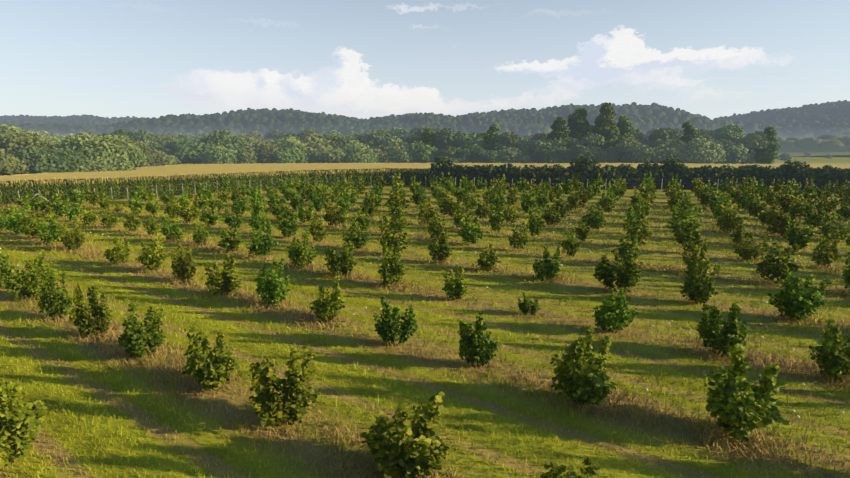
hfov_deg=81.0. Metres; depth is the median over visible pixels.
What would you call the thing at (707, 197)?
hazel bush
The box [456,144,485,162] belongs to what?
oak tree
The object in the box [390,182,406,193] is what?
hazel bush
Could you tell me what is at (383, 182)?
hazel bush
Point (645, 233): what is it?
hazel bush
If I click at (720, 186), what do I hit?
hazel bush
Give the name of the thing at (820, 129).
wooded hills
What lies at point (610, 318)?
hazel bush
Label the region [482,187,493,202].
hazel bush
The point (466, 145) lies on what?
oak tree
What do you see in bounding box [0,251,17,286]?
hazel bush
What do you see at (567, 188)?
hazel bush
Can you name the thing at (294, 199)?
hazel bush
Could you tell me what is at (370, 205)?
hazel bush
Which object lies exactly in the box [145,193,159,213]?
hazel bush
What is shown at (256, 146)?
willow tree
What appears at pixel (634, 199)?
hazel bush
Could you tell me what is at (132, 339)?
hazel bush
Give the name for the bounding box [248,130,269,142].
willow tree
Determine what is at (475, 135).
oak tree
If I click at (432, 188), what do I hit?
hazel bush
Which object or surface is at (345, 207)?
hazel bush
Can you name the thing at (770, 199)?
hazel bush
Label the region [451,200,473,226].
hazel bush
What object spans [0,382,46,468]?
hazel bush
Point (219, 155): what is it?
willow tree
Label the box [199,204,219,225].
hazel bush
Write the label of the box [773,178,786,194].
hazel bush
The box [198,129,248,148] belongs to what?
willow tree
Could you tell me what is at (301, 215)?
hazel bush
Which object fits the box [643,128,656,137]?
oak tree
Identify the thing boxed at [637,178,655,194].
hazel bush
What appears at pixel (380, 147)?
willow tree
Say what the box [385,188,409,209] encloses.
hazel bush
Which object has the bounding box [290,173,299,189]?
hazel bush
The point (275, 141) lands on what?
willow tree
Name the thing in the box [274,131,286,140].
oak tree
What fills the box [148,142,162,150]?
oak tree
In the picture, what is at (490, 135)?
poplar tree
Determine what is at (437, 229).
hazel bush
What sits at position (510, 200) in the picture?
hazel bush
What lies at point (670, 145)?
oak tree
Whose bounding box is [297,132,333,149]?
willow tree
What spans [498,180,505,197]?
hazel bush
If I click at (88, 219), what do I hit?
hazel bush
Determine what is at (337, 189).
hazel bush
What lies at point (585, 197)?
hazel bush
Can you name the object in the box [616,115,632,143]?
poplar tree
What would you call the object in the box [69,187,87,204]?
hazel bush
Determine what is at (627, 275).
hazel bush
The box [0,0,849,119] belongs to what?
sky
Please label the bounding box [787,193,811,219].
hazel bush
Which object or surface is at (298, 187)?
hazel bush
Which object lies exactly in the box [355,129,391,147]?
willow tree
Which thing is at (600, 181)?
hazel bush
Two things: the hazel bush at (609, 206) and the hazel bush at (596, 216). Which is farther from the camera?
the hazel bush at (609, 206)
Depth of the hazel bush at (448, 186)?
61.59 m
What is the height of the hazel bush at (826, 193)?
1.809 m
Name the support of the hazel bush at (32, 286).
on the ground at (504, 321)
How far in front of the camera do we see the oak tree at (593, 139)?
112.22 m
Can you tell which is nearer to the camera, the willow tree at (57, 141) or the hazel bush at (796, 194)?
the hazel bush at (796, 194)
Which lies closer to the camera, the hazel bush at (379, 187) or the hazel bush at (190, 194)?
the hazel bush at (190, 194)
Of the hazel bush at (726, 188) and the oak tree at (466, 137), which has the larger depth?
the oak tree at (466, 137)
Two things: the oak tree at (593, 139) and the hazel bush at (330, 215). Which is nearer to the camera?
the hazel bush at (330, 215)
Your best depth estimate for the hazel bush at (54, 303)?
16.09 m
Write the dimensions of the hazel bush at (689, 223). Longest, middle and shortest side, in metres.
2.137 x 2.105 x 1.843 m
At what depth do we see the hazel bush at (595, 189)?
56.13 m
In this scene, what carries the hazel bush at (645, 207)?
on the ground at (504, 321)
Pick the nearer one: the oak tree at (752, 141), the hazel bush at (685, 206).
the hazel bush at (685, 206)
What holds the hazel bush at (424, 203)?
on the ground at (504, 321)
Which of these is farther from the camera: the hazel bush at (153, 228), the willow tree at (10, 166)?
the willow tree at (10, 166)
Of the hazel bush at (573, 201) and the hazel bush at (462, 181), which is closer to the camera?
the hazel bush at (573, 201)
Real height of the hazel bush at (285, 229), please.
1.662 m
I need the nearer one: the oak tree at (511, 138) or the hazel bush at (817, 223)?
the hazel bush at (817, 223)
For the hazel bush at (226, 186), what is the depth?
58.02 m
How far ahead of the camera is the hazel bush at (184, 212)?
37.02 m
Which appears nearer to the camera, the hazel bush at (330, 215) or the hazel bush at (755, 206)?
the hazel bush at (330, 215)
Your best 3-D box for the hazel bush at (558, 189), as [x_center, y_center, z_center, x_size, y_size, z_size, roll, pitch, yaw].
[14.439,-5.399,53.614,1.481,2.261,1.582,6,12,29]
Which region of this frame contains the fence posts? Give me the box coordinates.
[0,176,848,203]
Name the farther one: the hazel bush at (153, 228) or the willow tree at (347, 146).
the willow tree at (347, 146)
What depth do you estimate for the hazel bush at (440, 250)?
24.00 m
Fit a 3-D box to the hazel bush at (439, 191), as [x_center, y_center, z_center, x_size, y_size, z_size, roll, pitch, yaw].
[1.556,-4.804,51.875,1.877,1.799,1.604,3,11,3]
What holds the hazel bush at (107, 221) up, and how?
on the ground at (504, 321)
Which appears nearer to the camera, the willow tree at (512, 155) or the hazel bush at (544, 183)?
the hazel bush at (544, 183)
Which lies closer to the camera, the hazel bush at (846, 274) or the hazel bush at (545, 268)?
the hazel bush at (846, 274)
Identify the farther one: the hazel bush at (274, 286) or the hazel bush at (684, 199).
the hazel bush at (684, 199)
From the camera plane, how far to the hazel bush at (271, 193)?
52.84 m
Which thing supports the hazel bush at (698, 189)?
on the ground at (504, 321)
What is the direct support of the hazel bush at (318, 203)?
on the ground at (504, 321)
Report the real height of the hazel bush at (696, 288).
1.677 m
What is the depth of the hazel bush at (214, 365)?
11.30 m
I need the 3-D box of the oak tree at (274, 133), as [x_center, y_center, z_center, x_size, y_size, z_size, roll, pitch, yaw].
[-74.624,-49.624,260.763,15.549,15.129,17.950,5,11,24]
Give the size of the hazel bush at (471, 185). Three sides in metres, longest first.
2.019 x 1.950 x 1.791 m
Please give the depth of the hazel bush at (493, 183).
58.47 m
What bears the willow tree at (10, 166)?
on the ground at (504, 321)
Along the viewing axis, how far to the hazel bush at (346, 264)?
21.43 m
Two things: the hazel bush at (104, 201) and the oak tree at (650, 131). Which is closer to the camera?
the hazel bush at (104, 201)
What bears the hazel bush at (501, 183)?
on the ground at (504, 321)
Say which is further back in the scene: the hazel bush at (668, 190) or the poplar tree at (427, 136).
the poplar tree at (427, 136)
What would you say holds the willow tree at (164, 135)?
on the ground at (504, 321)
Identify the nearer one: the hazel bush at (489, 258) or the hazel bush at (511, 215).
the hazel bush at (489, 258)
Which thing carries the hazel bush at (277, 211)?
on the ground at (504, 321)
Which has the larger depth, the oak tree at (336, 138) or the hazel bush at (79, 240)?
the oak tree at (336, 138)
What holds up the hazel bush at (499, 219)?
on the ground at (504, 321)
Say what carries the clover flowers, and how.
on the ground at (504, 321)
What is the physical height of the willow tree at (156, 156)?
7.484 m
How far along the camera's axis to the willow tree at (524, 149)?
114.55 m
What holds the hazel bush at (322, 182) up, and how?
on the ground at (504, 321)
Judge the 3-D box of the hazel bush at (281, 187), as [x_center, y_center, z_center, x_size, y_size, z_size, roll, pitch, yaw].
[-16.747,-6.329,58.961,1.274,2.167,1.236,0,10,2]
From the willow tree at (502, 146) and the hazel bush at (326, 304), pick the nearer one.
the hazel bush at (326, 304)
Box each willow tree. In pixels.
[0,124,48,142]
[0,131,58,175]
[0,149,29,174]
[9,146,90,173]
[30,154,134,173]
[34,131,72,140]
[44,136,58,144]
[49,137,61,143]
[59,132,147,167]
[119,137,169,167]
[140,147,181,166]
[157,133,176,138]
[175,142,213,163]
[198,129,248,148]
[200,146,237,163]
[229,146,246,150]
[233,147,266,163]
[237,133,261,142]
[242,141,273,150]
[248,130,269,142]
[254,144,284,163]
[268,147,308,162]
[270,135,300,144]
[275,136,310,155]
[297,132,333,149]
[304,141,334,156]
[307,149,327,162]
[314,148,352,162]
[327,146,344,151]
[331,136,367,147]
[344,140,371,149]
[346,144,378,162]
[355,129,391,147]
[371,136,408,148]
[372,149,392,162]
[373,145,393,151]
[381,141,418,155]
[384,149,421,162]
[400,131,416,139]
[477,137,526,151]
[495,147,533,162]
[519,139,538,162]
[626,144,669,162]
[659,144,694,162]
[681,137,726,163]
[706,139,749,163]
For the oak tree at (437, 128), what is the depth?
239.48 m
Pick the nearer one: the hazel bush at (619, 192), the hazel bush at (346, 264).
the hazel bush at (346, 264)
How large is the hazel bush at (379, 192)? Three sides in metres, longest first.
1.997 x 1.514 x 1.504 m
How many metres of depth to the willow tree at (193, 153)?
105.42 m
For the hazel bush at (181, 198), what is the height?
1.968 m
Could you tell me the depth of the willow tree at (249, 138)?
158.60 m
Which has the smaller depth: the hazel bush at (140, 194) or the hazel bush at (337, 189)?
the hazel bush at (140, 194)
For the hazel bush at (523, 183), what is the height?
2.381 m
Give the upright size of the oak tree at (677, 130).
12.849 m
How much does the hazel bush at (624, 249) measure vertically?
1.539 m
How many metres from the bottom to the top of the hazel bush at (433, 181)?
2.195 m
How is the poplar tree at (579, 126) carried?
on the ground at (504, 321)
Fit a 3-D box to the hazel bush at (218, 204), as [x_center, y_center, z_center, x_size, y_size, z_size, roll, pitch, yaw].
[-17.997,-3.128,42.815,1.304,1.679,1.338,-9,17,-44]
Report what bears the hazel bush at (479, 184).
on the ground at (504, 321)
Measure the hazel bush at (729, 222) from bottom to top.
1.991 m
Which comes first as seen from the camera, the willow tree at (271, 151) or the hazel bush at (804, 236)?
the hazel bush at (804, 236)
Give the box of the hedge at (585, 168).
[430,154,849,191]
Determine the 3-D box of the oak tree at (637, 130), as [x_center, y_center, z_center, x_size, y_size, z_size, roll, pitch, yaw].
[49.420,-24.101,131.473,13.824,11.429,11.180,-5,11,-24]
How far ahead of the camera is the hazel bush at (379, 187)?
56.42 m
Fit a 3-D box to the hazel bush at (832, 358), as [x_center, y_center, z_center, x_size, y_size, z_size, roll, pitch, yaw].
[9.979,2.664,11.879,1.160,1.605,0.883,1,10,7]
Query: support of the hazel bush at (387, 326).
on the ground at (504, 321)
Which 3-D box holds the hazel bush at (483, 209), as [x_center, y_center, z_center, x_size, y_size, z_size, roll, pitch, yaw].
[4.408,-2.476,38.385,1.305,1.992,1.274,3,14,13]
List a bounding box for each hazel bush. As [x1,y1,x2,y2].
[0,212,12,229]
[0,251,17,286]
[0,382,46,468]
[3,204,32,233]
[3,249,58,299]
[16,191,31,208]
[20,212,45,237]
[27,192,45,211]
[34,191,66,213]
[34,213,66,243]
[35,269,73,318]
[50,191,65,217]
[60,216,86,249]
[63,197,83,219]
[67,283,112,337]
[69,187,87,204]
[81,209,97,224]
[85,183,100,205]
[96,191,115,208]
[100,208,118,227]
[103,236,131,263]
[114,203,122,210]
[118,302,166,357]
[123,205,141,230]
[127,193,144,213]
[131,184,143,200]
[136,232,169,270]
[141,185,156,201]
[142,209,160,234]
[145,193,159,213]
[158,213,183,240]
[159,187,177,203]
[164,196,179,218]
[171,242,196,282]
[176,195,203,221]
[178,187,188,206]
[181,324,239,391]
[187,190,193,198]
[192,219,208,245]
[195,193,208,208]
[197,181,215,199]
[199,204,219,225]
[203,254,241,296]
[207,193,224,211]
[217,184,229,202]
[217,226,242,252]
[220,177,230,193]
[223,204,244,229]
[230,196,248,213]
[231,187,242,202]
[232,180,246,196]
[244,185,260,195]
[245,345,320,427]
[246,220,276,256]
[248,185,264,203]
[248,204,270,231]
[249,195,265,215]
[253,258,290,306]
[263,180,272,192]
[266,185,274,199]
[268,190,286,207]
[270,199,293,219]
[276,210,298,236]
[278,178,289,193]
[283,181,295,200]
[286,232,315,268]
[289,189,303,210]
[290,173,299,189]
[295,178,306,195]
[295,199,316,222]
[301,181,317,202]
[307,178,321,196]
[307,211,327,242]
[310,275,346,321]
[312,187,324,211]
[319,182,337,203]
[320,179,328,192]
[322,201,345,225]
[323,241,357,276]
[331,181,339,196]
[333,180,346,191]
[335,191,350,214]
[340,175,353,188]
[340,216,372,248]
[342,188,358,206]
[353,177,366,194]
[355,208,371,229]
[359,192,377,217]
[359,391,452,477]
[363,189,381,207]
[369,183,382,199]
[372,180,383,191]
[373,295,418,345]
[375,215,412,253]
[377,241,405,286]
[378,173,385,187]
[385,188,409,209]
[389,182,405,197]
[389,199,403,219]
[389,208,407,233]
[390,170,401,183]
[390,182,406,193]
[391,176,404,191]
[410,176,420,193]
[410,185,426,204]
[419,197,435,224]
[419,199,430,209]
[427,211,445,238]
[428,175,437,187]
[428,229,452,262]
[429,178,441,193]
[431,184,446,199]
[434,192,448,205]
[439,190,461,215]
[440,172,453,187]
[442,265,467,300]
[445,177,456,191]
[450,179,461,196]
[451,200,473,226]
[454,181,470,201]
[457,216,483,243]
[457,310,500,368]
[459,175,467,188]
[463,177,476,192]
[463,192,477,209]
[475,176,487,189]
[475,195,489,218]
[476,243,500,270]
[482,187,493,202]
[487,178,497,191]
[488,198,505,231]
[489,186,506,211]
[497,173,509,189]
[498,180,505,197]
[502,202,519,223]
[505,189,517,205]
[507,182,519,195]
[508,219,530,249]
[516,173,528,192]
[518,292,539,314]
[520,186,538,213]
[525,177,542,196]
[527,204,544,235]
[529,458,600,477]
[533,246,561,280]
[535,186,550,208]
[540,178,550,192]
[541,204,562,225]
[544,183,557,202]
[550,326,616,406]
[552,192,572,217]
[553,179,565,197]
[559,227,581,256]
[562,177,574,194]
[567,184,579,209]
[568,173,580,190]
[574,185,590,204]
[574,216,590,240]
[580,181,594,200]
[580,204,605,229]
[585,180,599,196]
[591,171,606,192]
[592,287,638,333]
[593,249,642,291]
[596,188,615,211]
[601,183,618,202]
[607,177,625,200]
[611,233,642,262]
[614,178,626,196]
[622,203,642,230]
[624,214,652,245]
[625,197,651,221]
[631,186,652,206]
[633,192,652,209]
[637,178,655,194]
[641,182,655,202]
[642,177,656,190]
[644,170,651,184]
[662,179,677,196]
[666,182,681,197]
[666,206,704,236]
[667,189,686,206]
[670,173,678,185]
[670,182,685,199]
[670,191,694,215]
[672,194,689,224]
[675,219,701,251]
[679,260,720,303]
[682,238,712,273]
[690,174,702,187]
[690,177,702,191]
[694,180,709,197]
[696,178,714,201]
[696,299,749,356]
[697,182,718,207]
[704,343,789,442]
[708,190,729,211]
[713,193,734,221]
[716,177,729,192]
[716,202,742,231]
[722,176,734,195]
[728,181,743,204]
[728,220,752,244]
[733,234,766,260]
[735,182,759,209]
[740,175,755,191]
[745,189,766,216]
[749,177,766,196]
[756,239,800,283]
[758,204,773,224]
[759,185,772,201]
[764,183,782,205]
[766,200,798,235]
[767,270,831,321]
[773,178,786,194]
[776,185,796,212]
[780,178,796,194]
[783,217,817,248]
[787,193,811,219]
[793,182,807,202]
[801,183,819,207]
[803,177,813,193]
[803,199,829,227]
[808,318,849,382]
[809,230,841,265]
[814,190,838,213]
[817,185,831,200]
[819,211,849,240]
[821,181,834,193]
[833,179,847,197]
[835,195,849,220]
[839,183,849,203]
[841,236,849,290]
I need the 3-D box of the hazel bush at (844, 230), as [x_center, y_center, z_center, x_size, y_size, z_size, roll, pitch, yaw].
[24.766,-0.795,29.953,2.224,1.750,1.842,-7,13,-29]
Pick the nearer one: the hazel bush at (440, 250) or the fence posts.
the hazel bush at (440, 250)
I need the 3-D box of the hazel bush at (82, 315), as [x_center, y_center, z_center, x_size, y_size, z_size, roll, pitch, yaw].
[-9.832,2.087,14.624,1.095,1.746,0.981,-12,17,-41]
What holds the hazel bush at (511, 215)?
on the ground at (504, 321)
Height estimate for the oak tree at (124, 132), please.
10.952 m
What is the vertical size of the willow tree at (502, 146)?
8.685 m
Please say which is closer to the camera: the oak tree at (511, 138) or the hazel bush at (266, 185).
the hazel bush at (266, 185)
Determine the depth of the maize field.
70.27 m
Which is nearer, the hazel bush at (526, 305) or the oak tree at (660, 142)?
the hazel bush at (526, 305)
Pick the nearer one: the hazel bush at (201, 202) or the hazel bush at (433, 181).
the hazel bush at (201, 202)
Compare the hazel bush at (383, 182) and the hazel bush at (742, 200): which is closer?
the hazel bush at (742, 200)
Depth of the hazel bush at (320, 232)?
28.98 m
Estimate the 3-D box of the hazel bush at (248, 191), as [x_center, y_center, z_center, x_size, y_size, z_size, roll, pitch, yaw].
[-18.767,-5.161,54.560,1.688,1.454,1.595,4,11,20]
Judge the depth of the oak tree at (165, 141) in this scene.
139.65 m
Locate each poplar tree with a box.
[418,127,436,154]
[481,124,501,150]
[546,116,571,148]
[567,108,594,147]
[592,102,619,150]
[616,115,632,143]
[680,121,697,143]
[754,126,780,163]
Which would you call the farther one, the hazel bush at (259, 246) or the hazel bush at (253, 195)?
the hazel bush at (253, 195)
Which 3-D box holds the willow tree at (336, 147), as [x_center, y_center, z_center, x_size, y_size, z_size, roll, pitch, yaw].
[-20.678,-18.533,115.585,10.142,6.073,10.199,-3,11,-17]
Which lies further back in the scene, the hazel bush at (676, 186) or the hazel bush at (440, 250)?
the hazel bush at (676, 186)
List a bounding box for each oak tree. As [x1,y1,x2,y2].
[94,129,133,138]
[133,130,162,142]
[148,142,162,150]
[156,136,185,152]
[165,139,194,156]
[177,133,199,143]
[266,129,281,143]
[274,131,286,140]
[285,129,318,138]
[317,130,342,138]
[320,134,341,143]
[387,127,408,138]
[396,133,421,143]
[409,126,434,133]
[409,141,438,162]
[414,127,454,137]
[431,125,443,131]
[433,128,465,154]
[434,145,469,162]
[455,131,477,143]
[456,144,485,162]
[458,141,476,159]
[470,132,483,143]
[475,131,486,138]
[477,150,500,162]
[496,131,519,148]
[528,132,547,162]
[528,137,569,160]
[528,143,562,162]
[557,147,572,162]
[564,133,604,161]
[566,145,601,162]
[601,143,634,162]
[602,137,639,154]
[618,131,644,142]
[631,126,641,132]
[641,136,648,144]
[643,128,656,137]
[647,127,680,147]
[650,138,686,147]
[664,141,692,162]
[670,127,684,133]
[681,135,714,163]
[695,128,738,162]
[706,124,745,163]
[720,131,769,163]
[779,153,791,161]
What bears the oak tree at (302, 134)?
on the ground at (504, 321)
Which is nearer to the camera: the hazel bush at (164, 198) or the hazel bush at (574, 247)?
the hazel bush at (574, 247)
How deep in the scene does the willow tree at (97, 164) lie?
67.52 m
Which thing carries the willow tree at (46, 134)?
on the ground at (504, 321)
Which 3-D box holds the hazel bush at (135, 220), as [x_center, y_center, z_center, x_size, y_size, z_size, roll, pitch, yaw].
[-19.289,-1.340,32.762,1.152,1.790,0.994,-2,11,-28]
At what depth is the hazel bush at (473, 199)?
44.22 m
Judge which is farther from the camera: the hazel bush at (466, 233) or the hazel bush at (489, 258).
the hazel bush at (466, 233)
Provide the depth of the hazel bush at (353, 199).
46.41 m
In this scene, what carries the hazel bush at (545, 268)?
on the ground at (504, 321)
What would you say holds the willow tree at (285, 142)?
on the ground at (504, 321)
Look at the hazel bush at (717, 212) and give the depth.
36.99 m
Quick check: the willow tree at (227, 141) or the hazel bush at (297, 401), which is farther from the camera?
the willow tree at (227, 141)
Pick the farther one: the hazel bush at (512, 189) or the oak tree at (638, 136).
the oak tree at (638, 136)
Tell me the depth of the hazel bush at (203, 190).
51.67 m
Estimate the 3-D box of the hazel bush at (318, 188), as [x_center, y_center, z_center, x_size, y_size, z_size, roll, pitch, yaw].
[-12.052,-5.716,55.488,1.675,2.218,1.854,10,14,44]
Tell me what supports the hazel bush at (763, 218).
on the ground at (504, 321)
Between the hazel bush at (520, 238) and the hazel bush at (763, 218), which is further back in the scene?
the hazel bush at (763, 218)
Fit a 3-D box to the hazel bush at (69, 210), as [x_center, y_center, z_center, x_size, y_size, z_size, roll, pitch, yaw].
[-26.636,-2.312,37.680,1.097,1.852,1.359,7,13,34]
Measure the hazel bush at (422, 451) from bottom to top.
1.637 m
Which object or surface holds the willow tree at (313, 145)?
on the ground at (504, 321)
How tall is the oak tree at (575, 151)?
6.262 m
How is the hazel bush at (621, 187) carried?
on the ground at (504, 321)
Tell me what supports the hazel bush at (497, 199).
on the ground at (504, 321)
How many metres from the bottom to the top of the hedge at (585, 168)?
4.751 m
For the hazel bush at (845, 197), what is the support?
on the ground at (504, 321)
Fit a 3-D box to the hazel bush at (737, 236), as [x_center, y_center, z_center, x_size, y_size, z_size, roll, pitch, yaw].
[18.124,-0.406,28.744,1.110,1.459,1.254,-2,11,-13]
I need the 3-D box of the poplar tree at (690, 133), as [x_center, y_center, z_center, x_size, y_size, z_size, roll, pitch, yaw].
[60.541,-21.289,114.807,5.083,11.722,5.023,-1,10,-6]
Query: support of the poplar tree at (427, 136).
on the ground at (504, 321)
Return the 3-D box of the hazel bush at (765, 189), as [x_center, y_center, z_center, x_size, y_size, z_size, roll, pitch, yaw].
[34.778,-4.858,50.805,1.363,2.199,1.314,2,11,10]
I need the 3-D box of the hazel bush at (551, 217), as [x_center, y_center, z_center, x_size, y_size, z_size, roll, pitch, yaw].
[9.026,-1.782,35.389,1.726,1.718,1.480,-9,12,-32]
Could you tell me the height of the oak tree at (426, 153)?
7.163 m
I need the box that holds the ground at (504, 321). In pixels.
[0,155,849,477]
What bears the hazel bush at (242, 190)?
on the ground at (504, 321)
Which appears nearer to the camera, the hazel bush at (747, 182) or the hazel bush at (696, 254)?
the hazel bush at (696, 254)
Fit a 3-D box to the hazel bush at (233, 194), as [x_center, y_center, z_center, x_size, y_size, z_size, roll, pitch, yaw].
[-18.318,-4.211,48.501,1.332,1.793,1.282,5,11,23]
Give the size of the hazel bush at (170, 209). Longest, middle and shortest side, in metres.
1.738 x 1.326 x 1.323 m
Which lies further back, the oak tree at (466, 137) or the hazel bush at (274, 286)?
the oak tree at (466, 137)
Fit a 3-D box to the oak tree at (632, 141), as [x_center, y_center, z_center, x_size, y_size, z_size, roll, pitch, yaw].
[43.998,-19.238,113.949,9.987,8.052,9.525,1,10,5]
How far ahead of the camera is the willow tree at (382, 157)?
108.33 m
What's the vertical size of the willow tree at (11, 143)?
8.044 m
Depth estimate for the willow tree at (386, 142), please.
120.68 m
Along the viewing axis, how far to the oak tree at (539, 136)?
122.68 m
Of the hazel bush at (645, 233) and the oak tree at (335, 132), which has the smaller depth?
the hazel bush at (645, 233)
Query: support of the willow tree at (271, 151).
on the ground at (504, 321)
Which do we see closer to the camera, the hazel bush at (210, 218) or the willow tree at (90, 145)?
the hazel bush at (210, 218)
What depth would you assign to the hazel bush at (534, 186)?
55.53 m
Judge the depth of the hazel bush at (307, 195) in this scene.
49.61 m
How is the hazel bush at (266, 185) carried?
on the ground at (504, 321)
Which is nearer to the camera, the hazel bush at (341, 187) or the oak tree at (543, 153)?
the hazel bush at (341, 187)
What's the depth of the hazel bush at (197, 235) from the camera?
28.05 m
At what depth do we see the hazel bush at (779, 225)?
31.25 m
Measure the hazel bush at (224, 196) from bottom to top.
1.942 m
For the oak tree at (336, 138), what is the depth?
123.22 m
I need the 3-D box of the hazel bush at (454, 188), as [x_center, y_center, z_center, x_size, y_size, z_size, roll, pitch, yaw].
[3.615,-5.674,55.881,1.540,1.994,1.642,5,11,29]
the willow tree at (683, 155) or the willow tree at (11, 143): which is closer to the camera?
the willow tree at (11, 143)
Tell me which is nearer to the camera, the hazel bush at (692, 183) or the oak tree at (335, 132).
the hazel bush at (692, 183)
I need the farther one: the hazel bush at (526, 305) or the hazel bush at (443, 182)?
the hazel bush at (443, 182)
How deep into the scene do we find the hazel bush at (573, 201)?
43.54 m
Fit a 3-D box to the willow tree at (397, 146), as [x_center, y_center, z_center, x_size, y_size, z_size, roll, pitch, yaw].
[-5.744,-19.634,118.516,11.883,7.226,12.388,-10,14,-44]
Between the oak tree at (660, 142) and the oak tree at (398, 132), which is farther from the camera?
the oak tree at (398, 132)
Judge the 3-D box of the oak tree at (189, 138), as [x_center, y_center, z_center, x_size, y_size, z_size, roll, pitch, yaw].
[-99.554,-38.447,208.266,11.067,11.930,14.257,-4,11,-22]
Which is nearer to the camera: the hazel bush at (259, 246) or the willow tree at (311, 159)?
the hazel bush at (259, 246)
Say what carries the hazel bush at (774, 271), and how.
on the ground at (504, 321)
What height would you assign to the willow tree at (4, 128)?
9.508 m
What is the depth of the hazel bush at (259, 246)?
25.02 m
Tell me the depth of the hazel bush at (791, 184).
53.08 m
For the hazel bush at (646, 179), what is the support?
on the ground at (504, 321)
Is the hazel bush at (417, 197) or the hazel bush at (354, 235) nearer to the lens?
the hazel bush at (354, 235)
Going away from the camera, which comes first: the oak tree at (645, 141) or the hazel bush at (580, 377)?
the hazel bush at (580, 377)
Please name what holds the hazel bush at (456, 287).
on the ground at (504, 321)
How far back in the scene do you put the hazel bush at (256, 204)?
39.55 m
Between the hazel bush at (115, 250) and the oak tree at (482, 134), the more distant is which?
the oak tree at (482, 134)
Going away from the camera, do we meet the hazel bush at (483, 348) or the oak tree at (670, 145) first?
the hazel bush at (483, 348)
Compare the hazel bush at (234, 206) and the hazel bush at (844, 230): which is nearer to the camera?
the hazel bush at (844, 230)
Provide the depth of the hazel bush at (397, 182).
60.75 m
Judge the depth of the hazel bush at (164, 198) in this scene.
47.75 m
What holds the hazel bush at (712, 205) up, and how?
on the ground at (504, 321)
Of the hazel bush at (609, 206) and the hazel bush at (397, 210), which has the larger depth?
the hazel bush at (609, 206)
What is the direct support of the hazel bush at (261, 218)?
on the ground at (504, 321)
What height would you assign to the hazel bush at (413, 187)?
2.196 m
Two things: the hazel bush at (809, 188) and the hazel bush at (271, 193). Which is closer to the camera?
the hazel bush at (271, 193)
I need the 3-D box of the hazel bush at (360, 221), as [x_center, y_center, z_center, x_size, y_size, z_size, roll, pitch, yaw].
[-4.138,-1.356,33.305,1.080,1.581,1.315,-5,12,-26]
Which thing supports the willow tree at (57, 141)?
on the ground at (504, 321)
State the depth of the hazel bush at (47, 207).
40.66 m
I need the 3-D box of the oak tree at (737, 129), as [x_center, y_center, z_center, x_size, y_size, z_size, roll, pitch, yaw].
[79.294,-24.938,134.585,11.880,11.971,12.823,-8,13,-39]
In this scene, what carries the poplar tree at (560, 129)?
on the ground at (504, 321)
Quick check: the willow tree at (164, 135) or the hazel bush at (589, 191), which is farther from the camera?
the willow tree at (164, 135)
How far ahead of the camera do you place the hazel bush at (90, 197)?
47.01 m
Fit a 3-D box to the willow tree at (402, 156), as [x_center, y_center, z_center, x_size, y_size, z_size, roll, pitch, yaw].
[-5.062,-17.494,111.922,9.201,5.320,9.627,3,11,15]
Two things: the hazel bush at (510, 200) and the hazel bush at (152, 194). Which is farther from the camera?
the hazel bush at (152, 194)
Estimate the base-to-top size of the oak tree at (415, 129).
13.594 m
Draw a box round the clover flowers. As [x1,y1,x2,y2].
[0,213,843,417]
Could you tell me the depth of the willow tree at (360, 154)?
105.26 m
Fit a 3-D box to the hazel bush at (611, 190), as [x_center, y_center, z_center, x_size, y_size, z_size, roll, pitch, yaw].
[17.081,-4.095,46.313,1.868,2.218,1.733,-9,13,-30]
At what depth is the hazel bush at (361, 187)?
58.34 m
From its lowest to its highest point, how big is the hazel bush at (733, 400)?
1.819 m
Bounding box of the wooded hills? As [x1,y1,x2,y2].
[0,100,849,156]
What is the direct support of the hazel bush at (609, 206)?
on the ground at (504, 321)
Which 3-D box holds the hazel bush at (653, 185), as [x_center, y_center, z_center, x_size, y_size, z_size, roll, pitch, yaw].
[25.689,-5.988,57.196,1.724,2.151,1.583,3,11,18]
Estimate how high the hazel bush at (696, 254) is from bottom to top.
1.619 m
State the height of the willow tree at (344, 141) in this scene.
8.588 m
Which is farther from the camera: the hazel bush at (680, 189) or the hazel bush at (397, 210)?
the hazel bush at (680, 189)
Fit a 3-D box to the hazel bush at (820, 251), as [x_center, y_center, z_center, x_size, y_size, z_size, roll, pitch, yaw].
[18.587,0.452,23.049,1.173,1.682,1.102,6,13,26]
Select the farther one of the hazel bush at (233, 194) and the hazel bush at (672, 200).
the hazel bush at (233, 194)
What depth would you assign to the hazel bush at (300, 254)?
23.00 m
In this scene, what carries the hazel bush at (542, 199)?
on the ground at (504, 321)
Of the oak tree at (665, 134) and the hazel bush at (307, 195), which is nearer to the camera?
the hazel bush at (307, 195)
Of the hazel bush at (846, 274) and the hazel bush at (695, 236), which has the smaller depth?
the hazel bush at (846, 274)
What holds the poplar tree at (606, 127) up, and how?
on the ground at (504, 321)
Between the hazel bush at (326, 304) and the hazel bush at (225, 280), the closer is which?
the hazel bush at (326, 304)
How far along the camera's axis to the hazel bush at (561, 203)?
39.18 m
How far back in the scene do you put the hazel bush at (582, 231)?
29.36 m
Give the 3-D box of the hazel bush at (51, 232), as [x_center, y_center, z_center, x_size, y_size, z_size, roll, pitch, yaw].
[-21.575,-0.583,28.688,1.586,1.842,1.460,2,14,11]
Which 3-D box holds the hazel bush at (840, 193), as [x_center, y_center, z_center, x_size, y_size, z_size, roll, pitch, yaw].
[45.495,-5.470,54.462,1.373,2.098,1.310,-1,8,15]
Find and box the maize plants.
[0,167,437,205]
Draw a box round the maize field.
[0,163,849,204]
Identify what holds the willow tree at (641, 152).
on the ground at (504, 321)
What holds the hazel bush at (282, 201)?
on the ground at (504, 321)
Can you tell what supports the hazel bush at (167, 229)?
on the ground at (504, 321)
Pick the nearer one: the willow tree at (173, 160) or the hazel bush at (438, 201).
the hazel bush at (438, 201)
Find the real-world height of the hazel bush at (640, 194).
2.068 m
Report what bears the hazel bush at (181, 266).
on the ground at (504, 321)
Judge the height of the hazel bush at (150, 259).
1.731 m

